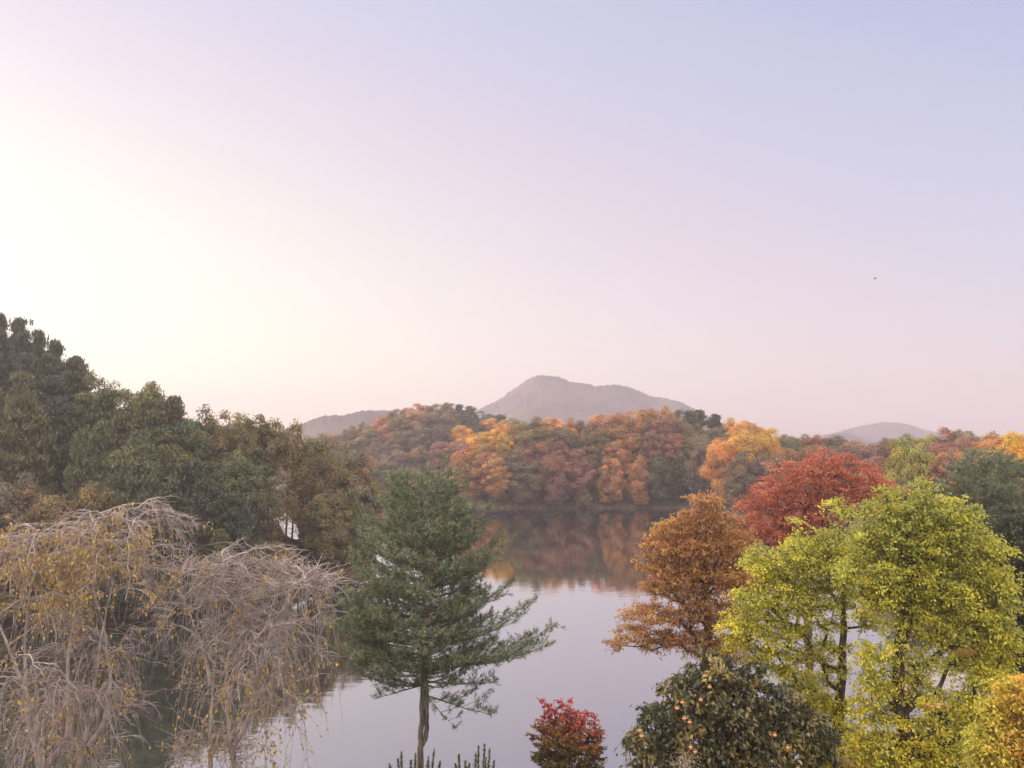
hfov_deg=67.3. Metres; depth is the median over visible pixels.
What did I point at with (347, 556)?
broadleaf tree
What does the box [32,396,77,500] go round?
pine tree
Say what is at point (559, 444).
broadleaf tree
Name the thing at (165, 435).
broadleaf tree
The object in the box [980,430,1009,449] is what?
broadleaf tree
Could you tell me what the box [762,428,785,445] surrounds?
broadleaf tree
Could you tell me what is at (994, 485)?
pine tree
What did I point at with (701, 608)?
oak tree
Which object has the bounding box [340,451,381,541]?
broadleaf tree
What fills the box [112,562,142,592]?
pine tree
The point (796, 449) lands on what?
broadleaf tree
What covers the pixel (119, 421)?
pine tree
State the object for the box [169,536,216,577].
broadleaf tree
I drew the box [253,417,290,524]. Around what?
broadleaf tree
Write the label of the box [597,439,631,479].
broadleaf tree
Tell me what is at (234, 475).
broadleaf tree
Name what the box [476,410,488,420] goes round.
broadleaf tree
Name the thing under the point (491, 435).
broadleaf tree
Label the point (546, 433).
broadleaf tree
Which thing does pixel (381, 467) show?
broadleaf tree
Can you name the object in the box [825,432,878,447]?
hill
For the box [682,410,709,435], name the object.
pine tree
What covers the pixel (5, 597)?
bank shrub
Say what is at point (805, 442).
broadleaf tree
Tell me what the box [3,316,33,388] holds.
pine tree
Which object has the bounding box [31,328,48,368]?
pine tree
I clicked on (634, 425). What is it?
broadleaf tree
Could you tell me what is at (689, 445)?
broadleaf tree
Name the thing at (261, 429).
broadleaf tree
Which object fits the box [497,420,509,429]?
broadleaf tree
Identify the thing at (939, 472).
broadleaf tree
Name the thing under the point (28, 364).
pine tree
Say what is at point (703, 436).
broadleaf tree
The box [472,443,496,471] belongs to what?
broadleaf tree
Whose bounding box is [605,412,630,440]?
broadleaf tree
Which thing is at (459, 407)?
pine tree
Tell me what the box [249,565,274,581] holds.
broadleaf tree
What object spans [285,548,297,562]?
broadleaf tree
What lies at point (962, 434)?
broadleaf tree
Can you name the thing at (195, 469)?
pine tree
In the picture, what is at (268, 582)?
weeping tree
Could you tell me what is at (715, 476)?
broadleaf tree
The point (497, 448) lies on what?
broadleaf tree
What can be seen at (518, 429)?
broadleaf tree
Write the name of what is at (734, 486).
broadleaf tree
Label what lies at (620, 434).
broadleaf tree
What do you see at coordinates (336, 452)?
broadleaf tree
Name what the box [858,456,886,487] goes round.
broadleaf tree
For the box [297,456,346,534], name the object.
broadleaf tree
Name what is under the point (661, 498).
pine tree
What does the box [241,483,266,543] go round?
pine tree
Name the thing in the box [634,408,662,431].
broadleaf tree
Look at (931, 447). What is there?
broadleaf tree
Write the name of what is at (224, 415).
broadleaf tree
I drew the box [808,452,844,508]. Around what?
broadleaf tree
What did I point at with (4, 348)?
pine tree
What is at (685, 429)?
broadleaf tree
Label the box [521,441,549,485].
broadleaf tree
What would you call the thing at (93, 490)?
broadleaf tree
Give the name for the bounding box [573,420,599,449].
broadleaf tree
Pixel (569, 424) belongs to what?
broadleaf tree
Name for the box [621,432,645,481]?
broadleaf tree
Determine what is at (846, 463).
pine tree
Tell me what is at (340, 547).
broadleaf tree
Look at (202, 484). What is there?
pine tree
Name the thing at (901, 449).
broadleaf tree
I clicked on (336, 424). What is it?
hill
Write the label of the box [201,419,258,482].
broadleaf tree
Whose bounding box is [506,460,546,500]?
broadleaf tree
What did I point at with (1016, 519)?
evergreen tree
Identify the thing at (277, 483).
broadleaf tree
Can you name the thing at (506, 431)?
broadleaf tree
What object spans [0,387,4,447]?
broadleaf tree
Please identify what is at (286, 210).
sky
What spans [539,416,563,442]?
broadleaf tree
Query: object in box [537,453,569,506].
broadleaf tree
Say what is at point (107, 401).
pine tree
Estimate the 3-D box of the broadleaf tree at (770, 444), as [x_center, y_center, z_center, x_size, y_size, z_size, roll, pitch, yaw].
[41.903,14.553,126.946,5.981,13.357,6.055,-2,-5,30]
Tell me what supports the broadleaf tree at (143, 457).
on the ground
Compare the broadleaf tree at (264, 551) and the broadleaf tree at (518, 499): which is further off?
the broadleaf tree at (518, 499)
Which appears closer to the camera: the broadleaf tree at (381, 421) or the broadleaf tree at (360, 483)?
the broadleaf tree at (360, 483)
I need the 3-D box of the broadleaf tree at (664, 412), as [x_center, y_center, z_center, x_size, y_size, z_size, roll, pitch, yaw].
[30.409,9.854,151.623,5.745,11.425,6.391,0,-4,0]
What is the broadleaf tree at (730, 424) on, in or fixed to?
on the ground
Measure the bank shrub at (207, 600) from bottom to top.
1.906 m
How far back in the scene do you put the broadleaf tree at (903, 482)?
73.09 m
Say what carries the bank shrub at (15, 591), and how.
on the ground
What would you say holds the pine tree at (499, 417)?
on the ground
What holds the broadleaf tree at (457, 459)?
on the ground
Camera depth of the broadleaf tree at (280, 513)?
66.30 m
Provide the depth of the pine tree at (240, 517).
57.27 m
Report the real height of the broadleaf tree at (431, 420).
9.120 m
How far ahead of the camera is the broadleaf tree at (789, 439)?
158.90 m
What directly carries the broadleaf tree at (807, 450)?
on the ground
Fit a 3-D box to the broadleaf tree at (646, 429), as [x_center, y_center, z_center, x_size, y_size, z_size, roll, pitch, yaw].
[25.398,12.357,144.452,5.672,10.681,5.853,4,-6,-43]
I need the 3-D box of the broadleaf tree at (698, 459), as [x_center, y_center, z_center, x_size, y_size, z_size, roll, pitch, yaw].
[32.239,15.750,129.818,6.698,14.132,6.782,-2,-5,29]
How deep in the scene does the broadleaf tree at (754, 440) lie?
155.20 m
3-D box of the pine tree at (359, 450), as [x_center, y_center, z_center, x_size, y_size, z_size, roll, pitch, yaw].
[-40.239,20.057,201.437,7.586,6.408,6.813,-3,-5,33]
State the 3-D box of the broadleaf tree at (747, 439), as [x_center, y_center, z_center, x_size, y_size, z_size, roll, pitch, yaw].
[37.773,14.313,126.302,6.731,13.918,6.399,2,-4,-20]
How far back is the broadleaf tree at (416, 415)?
214.77 m
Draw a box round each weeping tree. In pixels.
[0,494,213,767]
[97,535,371,767]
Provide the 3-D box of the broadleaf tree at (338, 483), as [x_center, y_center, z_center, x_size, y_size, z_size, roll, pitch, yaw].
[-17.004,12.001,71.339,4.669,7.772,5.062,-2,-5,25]
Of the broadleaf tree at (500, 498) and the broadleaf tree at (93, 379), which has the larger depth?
the broadleaf tree at (500, 498)
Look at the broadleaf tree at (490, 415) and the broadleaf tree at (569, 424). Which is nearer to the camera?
the broadleaf tree at (569, 424)
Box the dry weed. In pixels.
[667,743,705,767]
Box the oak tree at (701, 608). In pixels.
[601,488,765,733]
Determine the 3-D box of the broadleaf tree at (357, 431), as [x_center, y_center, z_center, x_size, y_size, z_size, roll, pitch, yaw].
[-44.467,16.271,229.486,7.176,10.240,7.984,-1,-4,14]
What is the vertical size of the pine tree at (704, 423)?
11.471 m
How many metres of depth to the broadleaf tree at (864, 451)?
137.41 m
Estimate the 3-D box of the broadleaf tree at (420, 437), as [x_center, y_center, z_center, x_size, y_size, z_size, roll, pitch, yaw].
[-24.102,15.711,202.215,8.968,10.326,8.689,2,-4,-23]
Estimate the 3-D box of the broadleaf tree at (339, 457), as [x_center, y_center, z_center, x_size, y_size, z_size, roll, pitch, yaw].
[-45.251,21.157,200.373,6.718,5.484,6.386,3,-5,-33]
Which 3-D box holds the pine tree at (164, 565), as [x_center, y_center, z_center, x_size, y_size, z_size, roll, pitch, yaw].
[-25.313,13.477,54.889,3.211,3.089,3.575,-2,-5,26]
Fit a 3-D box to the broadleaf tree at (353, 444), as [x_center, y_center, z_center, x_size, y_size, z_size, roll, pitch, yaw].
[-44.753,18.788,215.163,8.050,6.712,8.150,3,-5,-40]
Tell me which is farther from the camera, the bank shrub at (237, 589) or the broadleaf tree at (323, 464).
the broadleaf tree at (323, 464)
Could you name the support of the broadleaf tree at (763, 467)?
on the ground
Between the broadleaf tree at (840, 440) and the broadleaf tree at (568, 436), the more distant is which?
the broadleaf tree at (840, 440)
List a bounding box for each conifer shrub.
[389,748,441,767]
[454,744,494,767]
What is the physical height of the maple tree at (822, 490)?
12.501 m
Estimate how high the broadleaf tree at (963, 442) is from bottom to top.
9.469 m
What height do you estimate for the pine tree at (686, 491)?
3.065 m
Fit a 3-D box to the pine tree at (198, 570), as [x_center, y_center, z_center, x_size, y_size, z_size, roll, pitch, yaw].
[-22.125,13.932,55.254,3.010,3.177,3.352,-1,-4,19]
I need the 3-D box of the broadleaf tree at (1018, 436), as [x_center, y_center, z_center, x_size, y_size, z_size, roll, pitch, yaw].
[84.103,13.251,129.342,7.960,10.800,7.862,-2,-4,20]
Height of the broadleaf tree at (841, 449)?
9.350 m
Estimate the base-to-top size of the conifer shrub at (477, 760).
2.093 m
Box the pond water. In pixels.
[0,492,1022,767]
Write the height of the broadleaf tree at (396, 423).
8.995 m
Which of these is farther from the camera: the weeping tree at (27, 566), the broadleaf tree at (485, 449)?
the broadleaf tree at (485, 449)
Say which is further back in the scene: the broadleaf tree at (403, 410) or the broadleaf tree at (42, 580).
the broadleaf tree at (403, 410)
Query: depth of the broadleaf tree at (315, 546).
66.28 m
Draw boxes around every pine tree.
[0,312,10,375]
[0,327,14,390]
[0,351,45,413]
[0,370,38,478]
[0,393,66,498]
[0,573,21,591]
[1,331,40,389]
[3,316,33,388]
[30,375,74,430]
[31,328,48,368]
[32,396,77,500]
[37,352,63,389]
[39,338,65,377]
[47,391,105,463]
[57,370,94,410]
[62,355,94,390]
[81,387,123,455]
[84,418,117,513]
[101,457,141,559]
[101,491,138,583]
[109,413,135,472]
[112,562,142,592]
[118,395,169,487]
[118,472,177,587]
[149,553,172,578]
[153,490,210,579]
[159,462,184,527]
[160,394,195,442]
[178,556,220,588]
[179,458,213,507]
[182,477,230,556]
[185,484,228,559]
[193,528,245,581]
[200,491,269,568]
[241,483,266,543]
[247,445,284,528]
[313,548,338,569]
[321,453,566,767]
[336,488,365,566]
[351,448,369,460]
[358,533,378,565]
[454,404,463,425]
[460,406,479,422]
[494,414,507,423]
[652,489,671,501]
[668,457,690,500]
[678,487,696,501]
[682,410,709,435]
[692,409,710,436]
[706,413,727,435]
[836,453,865,495]
[932,446,1023,640]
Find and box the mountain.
[472,375,723,436]
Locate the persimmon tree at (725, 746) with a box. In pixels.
[614,643,845,767]
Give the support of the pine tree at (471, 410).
on the ground
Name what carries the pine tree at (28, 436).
on the ground
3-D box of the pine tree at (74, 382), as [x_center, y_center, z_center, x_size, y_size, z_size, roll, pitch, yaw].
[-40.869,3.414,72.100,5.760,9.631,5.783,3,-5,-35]
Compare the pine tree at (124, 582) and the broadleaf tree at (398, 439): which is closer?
the pine tree at (124, 582)
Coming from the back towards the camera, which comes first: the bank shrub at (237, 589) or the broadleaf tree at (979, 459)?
the broadleaf tree at (979, 459)
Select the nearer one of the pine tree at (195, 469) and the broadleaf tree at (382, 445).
the pine tree at (195, 469)
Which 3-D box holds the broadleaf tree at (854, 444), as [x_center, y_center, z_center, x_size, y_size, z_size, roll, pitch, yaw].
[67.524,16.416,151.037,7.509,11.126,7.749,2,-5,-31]
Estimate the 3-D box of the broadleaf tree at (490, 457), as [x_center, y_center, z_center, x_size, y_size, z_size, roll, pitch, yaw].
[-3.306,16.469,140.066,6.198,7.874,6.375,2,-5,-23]
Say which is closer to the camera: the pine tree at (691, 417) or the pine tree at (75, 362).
the pine tree at (75, 362)
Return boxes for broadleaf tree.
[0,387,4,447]
[0,472,53,577]
[0,482,24,590]
[17,494,100,597]
[17,550,74,594]
[52,569,93,595]
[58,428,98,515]
[58,480,127,594]
[72,371,121,405]
[94,429,187,519]
[116,387,137,420]
[125,381,170,439]
[133,424,192,495]
[158,418,221,505]
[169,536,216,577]
[185,403,219,442]
[186,446,236,478]
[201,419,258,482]
[205,409,246,459]
[207,457,280,527]
[230,412,281,489]
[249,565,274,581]
[250,540,291,579]
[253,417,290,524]
[256,533,272,562]
[262,469,288,535]
[266,497,292,541]
[271,455,306,534]
[276,475,313,547]
[277,418,310,537]
[285,451,349,519]
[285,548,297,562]
[286,432,332,523]
[292,491,352,550]
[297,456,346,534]
[298,493,357,569]
[322,433,338,445]
[329,433,350,454]
[329,439,353,485]
[330,445,350,455]
[333,476,347,493]
[334,455,344,465]
[334,542,348,560]
[335,552,362,561]
[337,459,387,530]
[339,439,365,454]
[340,425,355,445]
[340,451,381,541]
[351,421,370,444]
[353,507,380,540]
[355,427,382,455]
[365,441,390,460]
[366,460,387,477]
[368,468,382,483]
[372,415,390,435]
[377,422,393,442]
[380,469,405,486]
[383,449,412,470]
[384,430,412,454]
[385,408,401,428]
[387,414,413,438]
[399,407,412,420]
[400,409,426,432]
[404,424,432,457]
[406,445,434,473]
[409,468,427,486]
[410,403,423,410]
[416,412,443,435]
[418,405,434,412]
[423,403,444,424]
[426,424,455,451]
[426,469,446,483]
[427,441,451,472]
[438,410,462,435]
[439,402,457,422]
[443,453,479,490]
[445,441,468,465]
[449,425,473,449]
[449,443,475,478]
[450,464,484,502]
[454,412,474,433]
[461,431,491,466]
[465,417,486,436]
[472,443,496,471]
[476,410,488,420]
[477,418,502,432]
[477,457,512,500]
[479,428,505,453]
[479,453,511,485]
[481,413,496,429]
[488,422,516,459]
[489,490,509,502]
[493,451,527,487]
[494,433,514,468]
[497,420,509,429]
[506,421,535,449]
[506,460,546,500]
[508,417,520,425]
[509,429,538,467]
[509,488,537,504]
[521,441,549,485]
[525,416,554,451]
[532,426,553,461]
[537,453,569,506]
[538,438,575,480]
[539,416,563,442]
[548,426,580,457]
[557,455,597,500]
[559,417,584,445]
[565,447,589,482]
[572,431,598,477]
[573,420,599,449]
[573,489,592,507]
[582,428,616,461]
[584,446,602,483]
[587,413,615,451]
[594,490,618,503]
[595,456,627,505]
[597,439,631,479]
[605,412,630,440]
[610,424,632,458]
[620,417,643,452]
[621,410,645,424]
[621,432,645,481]
[625,455,648,505]
[632,490,650,505]
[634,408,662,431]
[636,421,657,452]
[637,430,672,478]
[643,456,672,506]
[652,414,680,459]
[655,432,690,485]
[659,405,678,428]
[670,409,689,426]
[671,418,695,439]
[673,438,703,478]
[677,432,713,471]
[683,436,716,510]
[690,423,709,438]
[699,438,735,508]
[703,427,729,442]
[720,451,760,508]
[721,417,745,435]
[723,429,759,482]
[726,425,745,438]
[735,420,759,441]
[745,434,758,446]
[746,453,786,510]
[750,427,770,436]
[755,432,780,490]
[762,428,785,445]
[772,447,809,506]
[779,434,802,447]
[782,442,804,455]
[790,447,822,508]
[794,434,813,447]
[805,444,825,458]
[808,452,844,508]
[809,434,831,454]
[817,435,851,452]
[826,444,854,459]
[841,439,870,455]
[856,456,900,523]
[857,443,886,467]
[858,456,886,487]
[874,437,898,459]
[879,437,919,491]
[885,443,923,464]
[886,479,932,540]
[891,433,924,451]
[898,445,938,498]
[912,434,937,452]
[920,446,959,502]
[924,442,946,455]
[929,450,963,491]
[932,426,958,444]
[935,437,973,456]
[937,471,983,561]
[947,450,996,493]
[949,429,976,442]
[960,441,998,452]
[968,435,993,445]
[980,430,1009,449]
[991,433,1023,483]
[996,431,1023,447]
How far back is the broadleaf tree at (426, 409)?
228.55 m
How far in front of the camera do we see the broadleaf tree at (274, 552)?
60.60 m
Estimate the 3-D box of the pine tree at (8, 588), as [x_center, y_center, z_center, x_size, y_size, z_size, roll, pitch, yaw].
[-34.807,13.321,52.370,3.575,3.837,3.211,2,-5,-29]
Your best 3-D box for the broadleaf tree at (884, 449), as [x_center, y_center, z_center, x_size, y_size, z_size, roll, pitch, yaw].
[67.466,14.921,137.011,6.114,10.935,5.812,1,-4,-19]
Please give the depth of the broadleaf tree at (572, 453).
138.07 m
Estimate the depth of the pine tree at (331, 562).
66.55 m
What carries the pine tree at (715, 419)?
on the ground
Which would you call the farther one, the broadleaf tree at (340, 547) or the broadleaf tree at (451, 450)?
the broadleaf tree at (451, 450)
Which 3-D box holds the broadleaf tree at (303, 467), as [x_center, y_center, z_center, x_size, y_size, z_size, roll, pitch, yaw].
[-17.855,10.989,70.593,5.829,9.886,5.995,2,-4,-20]
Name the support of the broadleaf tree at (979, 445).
on the ground
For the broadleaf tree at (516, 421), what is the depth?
229.93 m
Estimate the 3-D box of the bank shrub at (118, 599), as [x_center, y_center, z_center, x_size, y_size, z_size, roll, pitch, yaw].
[-26.100,14.841,52.032,3.256,2.162,3.269,-1,-4,10]
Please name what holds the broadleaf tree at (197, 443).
on the ground
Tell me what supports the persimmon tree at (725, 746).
on the ground
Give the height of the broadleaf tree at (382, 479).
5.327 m
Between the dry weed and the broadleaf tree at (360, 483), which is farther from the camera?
the broadleaf tree at (360, 483)
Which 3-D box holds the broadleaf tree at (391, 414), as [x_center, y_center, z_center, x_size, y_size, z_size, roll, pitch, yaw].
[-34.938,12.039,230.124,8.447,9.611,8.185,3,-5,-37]
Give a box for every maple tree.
[525,697,607,767]
[711,446,910,735]
[712,495,889,767]
[829,473,1023,767]
[946,673,1023,767]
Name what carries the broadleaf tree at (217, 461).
on the ground
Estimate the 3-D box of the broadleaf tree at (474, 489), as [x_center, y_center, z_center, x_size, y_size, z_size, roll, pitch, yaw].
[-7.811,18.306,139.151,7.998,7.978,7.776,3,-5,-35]
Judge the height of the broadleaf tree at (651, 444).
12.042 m
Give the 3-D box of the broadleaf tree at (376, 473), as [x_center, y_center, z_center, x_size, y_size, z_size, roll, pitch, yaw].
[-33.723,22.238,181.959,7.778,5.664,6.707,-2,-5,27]
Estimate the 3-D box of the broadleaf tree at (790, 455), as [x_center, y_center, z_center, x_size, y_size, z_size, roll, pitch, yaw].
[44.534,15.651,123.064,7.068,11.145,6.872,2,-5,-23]
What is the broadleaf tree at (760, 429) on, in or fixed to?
on the ground
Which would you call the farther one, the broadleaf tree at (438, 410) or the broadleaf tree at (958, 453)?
the broadleaf tree at (438, 410)
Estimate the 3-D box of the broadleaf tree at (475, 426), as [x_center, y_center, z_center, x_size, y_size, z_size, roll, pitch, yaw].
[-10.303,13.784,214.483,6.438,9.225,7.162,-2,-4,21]
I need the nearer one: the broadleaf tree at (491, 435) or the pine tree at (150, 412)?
the pine tree at (150, 412)
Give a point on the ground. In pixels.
(626, 501)
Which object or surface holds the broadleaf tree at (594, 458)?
on the ground
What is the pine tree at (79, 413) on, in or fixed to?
on the ground
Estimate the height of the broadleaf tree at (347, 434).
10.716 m
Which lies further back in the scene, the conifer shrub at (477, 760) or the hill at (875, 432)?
the hill at (875, 432)
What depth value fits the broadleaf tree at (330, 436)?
228.25 m
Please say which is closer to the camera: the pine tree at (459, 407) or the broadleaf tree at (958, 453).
the broadleaf tree at (958, 453)
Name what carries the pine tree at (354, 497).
on the ground
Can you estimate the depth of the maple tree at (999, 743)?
13.93 m
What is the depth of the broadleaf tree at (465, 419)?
215.52 m
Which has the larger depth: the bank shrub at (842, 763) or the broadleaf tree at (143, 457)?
the broadleaf tree at (143, 457)
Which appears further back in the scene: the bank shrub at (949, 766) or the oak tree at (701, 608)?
the oak tree at (701, 608)
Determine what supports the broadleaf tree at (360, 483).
on the ground
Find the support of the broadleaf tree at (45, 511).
on the ground
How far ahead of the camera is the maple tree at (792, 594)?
19.90 m
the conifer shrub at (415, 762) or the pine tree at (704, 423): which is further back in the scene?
the pine tree at (704, 423)
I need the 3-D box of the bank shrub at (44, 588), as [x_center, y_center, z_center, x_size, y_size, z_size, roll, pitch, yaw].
[-30.937,14.631,50.796,2.081,2.468,2.544,3,-5,-35]
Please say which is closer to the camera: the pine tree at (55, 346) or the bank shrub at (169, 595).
the bank shrub at (169, 595)
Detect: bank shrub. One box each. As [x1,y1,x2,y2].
[0,591,26,623]
[3,587,35,619]
[29,586,56,621]
[86,578,117,618]
[102,587,147,616]
[125,578,159,613]
[154,580,181,614]
[174,584,201,609]
[188,585,232,611]
[225,576,254,604]
[818,755,856,767]
[847,752,895,767]
[926,756,963,767]
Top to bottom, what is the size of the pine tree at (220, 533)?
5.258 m
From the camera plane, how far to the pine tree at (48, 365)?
73.08 m
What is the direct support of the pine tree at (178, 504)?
on the ground
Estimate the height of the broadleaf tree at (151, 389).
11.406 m
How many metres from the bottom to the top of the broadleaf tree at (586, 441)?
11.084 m
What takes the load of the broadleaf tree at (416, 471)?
on the ground
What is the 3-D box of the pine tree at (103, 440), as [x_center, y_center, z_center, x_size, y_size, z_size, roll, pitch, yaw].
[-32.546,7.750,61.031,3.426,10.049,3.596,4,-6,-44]
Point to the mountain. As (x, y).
(546, 396)
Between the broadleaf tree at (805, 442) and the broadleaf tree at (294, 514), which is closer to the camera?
the broadleaf tree at (294, 514)
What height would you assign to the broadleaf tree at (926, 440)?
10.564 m
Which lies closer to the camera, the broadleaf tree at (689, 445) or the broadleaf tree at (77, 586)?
the broadleaf tree at (77, 586)
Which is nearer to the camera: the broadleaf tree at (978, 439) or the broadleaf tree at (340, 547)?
the broadleaf tree at (340, 547)
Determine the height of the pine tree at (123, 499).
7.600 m
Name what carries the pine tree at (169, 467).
on the ground
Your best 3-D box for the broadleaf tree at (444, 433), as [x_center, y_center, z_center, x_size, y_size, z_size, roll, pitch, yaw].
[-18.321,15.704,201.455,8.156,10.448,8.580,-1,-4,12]
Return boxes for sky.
[0,0,1023,439]
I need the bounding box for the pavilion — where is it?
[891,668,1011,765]
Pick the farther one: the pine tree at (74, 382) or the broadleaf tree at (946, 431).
the broadleaf tree at (946, 431)
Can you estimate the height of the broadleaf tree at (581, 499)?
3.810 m
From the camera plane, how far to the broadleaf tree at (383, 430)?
215.20 m
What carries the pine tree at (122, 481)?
on the ground
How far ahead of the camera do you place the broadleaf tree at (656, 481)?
134.61 m
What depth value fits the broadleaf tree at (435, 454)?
187.36 m
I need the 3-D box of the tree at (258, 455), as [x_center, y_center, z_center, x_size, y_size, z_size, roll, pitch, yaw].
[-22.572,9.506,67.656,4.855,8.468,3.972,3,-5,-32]
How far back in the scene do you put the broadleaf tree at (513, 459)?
138.31 m
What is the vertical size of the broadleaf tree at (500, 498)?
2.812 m
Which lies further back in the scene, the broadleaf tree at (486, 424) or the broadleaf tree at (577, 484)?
the broadleaf tree at (486, 424)
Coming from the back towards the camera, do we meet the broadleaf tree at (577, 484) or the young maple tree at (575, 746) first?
the broadleaf tree at (577, 484)
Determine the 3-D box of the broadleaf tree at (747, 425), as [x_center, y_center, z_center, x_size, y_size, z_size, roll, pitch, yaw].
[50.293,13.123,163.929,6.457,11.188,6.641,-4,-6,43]
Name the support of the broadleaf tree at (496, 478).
on the ground
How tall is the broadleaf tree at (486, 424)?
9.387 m
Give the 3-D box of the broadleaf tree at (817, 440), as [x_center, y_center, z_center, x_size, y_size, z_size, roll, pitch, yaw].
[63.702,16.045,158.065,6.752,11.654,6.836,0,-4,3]
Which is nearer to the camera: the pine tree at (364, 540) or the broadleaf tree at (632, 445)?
the pine tree at (364, 540)
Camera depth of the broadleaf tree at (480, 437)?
142.89 m
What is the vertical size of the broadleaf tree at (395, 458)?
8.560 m
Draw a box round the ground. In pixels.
[0,424,1023,624]
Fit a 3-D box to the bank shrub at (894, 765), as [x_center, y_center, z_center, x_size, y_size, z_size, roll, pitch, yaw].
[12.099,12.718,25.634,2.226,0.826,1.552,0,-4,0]
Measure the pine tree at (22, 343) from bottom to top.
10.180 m
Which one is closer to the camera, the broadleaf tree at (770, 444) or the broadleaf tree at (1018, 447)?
the broadleaf tree at (1018, 447)
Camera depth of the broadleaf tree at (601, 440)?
143.10 m
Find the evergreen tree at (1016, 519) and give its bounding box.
[966,504,1023,676]
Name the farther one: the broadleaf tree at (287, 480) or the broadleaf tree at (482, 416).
the broadleaf tree at (482, 416)
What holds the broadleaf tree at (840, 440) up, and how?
on the ground
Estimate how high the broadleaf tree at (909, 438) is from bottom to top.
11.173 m
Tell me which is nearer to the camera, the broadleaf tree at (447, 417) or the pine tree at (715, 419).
the pine tree at (715, 419)
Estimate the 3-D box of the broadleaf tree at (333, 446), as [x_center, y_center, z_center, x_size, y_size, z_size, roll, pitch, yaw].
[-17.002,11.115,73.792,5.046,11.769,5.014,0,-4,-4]
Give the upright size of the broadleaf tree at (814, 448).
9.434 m
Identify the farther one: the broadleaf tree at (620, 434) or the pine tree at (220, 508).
the broadleaf tree at (620, 434)
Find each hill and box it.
[274,410,398,443]
[806,422,979,442]
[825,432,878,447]
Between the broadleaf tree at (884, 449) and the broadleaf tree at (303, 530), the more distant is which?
the broadleaf tree at (884, 449)
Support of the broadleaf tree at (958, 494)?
on the ground
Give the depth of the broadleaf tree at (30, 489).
53.26 m
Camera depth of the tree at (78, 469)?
58.18 m
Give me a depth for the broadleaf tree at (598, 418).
147.05 m
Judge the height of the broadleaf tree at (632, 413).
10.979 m
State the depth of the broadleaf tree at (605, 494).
135.15 m
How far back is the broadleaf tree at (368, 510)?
69.39 m
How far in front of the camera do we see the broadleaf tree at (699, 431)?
147.19 m
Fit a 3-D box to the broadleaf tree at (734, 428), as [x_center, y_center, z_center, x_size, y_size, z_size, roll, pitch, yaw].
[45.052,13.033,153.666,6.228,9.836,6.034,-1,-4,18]
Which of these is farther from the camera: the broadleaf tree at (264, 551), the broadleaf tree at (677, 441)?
the broadleaf tree at (677, 441)
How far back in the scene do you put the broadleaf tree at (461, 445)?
143.22 m
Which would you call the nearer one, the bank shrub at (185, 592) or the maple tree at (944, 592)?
the maple tree at (944, 592)
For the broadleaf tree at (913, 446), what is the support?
on the ground
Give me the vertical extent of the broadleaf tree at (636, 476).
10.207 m
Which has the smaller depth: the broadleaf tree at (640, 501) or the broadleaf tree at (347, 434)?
the broadleaf tree at (640, 501)
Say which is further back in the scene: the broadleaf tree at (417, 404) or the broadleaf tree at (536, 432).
the broadleaf tree at (417, 404)
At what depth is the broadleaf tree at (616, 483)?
135.05 m
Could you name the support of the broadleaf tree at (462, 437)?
on the ground
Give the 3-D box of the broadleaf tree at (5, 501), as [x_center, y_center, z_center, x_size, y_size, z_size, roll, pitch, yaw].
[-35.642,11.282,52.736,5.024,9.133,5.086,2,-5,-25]
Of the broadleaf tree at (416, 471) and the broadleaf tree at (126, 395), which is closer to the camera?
the broadleaf tree at (126, 395)
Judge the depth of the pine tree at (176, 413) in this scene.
65.39 m
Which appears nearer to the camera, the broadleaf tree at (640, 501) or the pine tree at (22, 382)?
the pine tree at (22, 382)
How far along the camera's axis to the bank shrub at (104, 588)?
51.28 m
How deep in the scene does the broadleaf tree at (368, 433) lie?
212.88 m
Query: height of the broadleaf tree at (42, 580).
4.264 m
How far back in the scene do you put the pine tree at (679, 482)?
136.90 m
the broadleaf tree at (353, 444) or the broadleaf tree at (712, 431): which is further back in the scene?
the broadleaf tree at (353, 444)
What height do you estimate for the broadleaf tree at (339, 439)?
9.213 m
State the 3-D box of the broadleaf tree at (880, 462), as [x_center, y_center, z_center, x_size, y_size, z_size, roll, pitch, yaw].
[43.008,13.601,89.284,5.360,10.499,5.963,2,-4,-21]
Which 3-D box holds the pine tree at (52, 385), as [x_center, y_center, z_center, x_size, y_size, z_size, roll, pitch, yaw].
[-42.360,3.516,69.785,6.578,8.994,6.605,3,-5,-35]
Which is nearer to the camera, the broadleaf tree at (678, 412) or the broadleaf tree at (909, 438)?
the broadleaf tree at (909, 438)
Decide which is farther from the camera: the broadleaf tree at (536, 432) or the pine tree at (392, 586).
the broadleaf tree at (536, 432)
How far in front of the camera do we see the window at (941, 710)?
24.16 m
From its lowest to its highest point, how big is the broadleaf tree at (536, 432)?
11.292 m
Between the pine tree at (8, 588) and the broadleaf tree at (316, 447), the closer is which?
the pine tree at (8, 588)
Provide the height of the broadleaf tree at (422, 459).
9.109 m
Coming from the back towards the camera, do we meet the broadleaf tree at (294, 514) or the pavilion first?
the broadleaf tree at (294, 514)
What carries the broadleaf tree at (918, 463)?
on the ground
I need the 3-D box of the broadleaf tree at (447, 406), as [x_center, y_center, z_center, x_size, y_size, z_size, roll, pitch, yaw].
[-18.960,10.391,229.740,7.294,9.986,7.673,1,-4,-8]
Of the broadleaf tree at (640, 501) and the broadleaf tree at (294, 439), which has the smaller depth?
the broadleaf tree at (294, 439)
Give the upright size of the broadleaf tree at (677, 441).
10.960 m
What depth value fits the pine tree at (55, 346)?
77.38 m
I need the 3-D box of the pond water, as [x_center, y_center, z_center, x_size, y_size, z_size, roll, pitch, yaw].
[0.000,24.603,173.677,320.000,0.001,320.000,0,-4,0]

